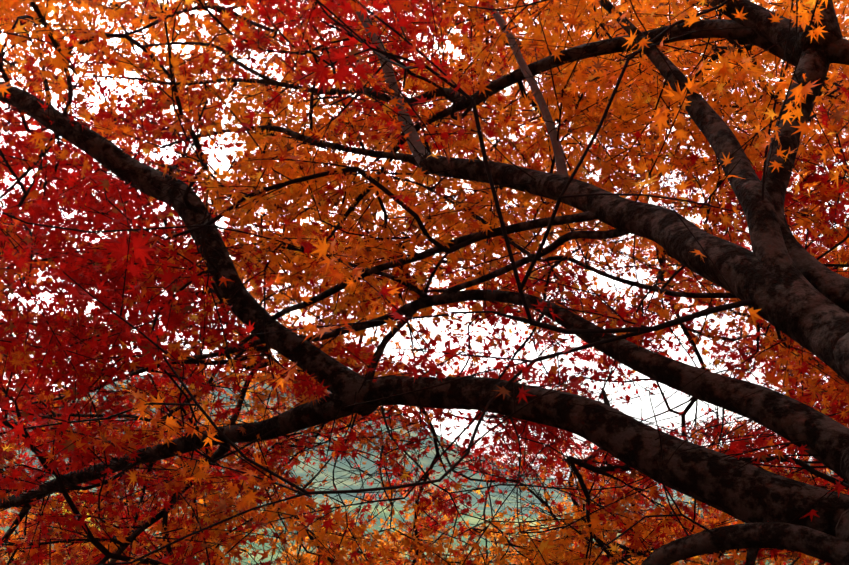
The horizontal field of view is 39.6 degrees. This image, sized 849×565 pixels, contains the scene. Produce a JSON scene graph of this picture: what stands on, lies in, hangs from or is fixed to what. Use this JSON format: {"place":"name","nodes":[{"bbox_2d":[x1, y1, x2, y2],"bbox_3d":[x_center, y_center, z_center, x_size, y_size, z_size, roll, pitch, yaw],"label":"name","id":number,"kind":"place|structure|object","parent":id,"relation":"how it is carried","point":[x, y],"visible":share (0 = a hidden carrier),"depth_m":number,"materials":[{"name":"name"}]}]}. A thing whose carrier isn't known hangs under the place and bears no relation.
{"place":"outdoors","nodes":[
{"label":"outdoors","id":0,"kind":"place"},
{"bbox_2d":[0,368,836,564],"bbox_3d":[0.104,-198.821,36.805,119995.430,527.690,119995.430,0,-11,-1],"label":"mountain","id":1,"kind":"structure","parent":0,"point":[425,461],"depth_m":2935.80,"materials":[{"name":"green plant"}]},
{"bbox_2d":[50,493,113,560],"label":"ginkgo tree","id":2,"kind":"object","parent":1,"relation":"on","point":[88,519],"depth_m":116.69,"materials":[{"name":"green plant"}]},
{"bbox_2d":[0,0,848,564],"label":"maple tree","id":3,"kind":"object","parent":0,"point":[782,278],"visible":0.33,"depth_m":4.00,"materials":[{"name":"red plant"}]},
{"bbox_2d":[0,0,848,564],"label":"maple leaves","id":4,"kind":"object","parent":3,"relation":"attached to","point":[84,374],"visible":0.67,"depth_m":4.39,"materials":[{"name":"orange plant"}]},
{"bbox_2d":[0,0,848,486],"label":"sky","id":5,"kind":"structure","parent":0,"point":[647,411],"materials":[{"name":"white"}]}
]}

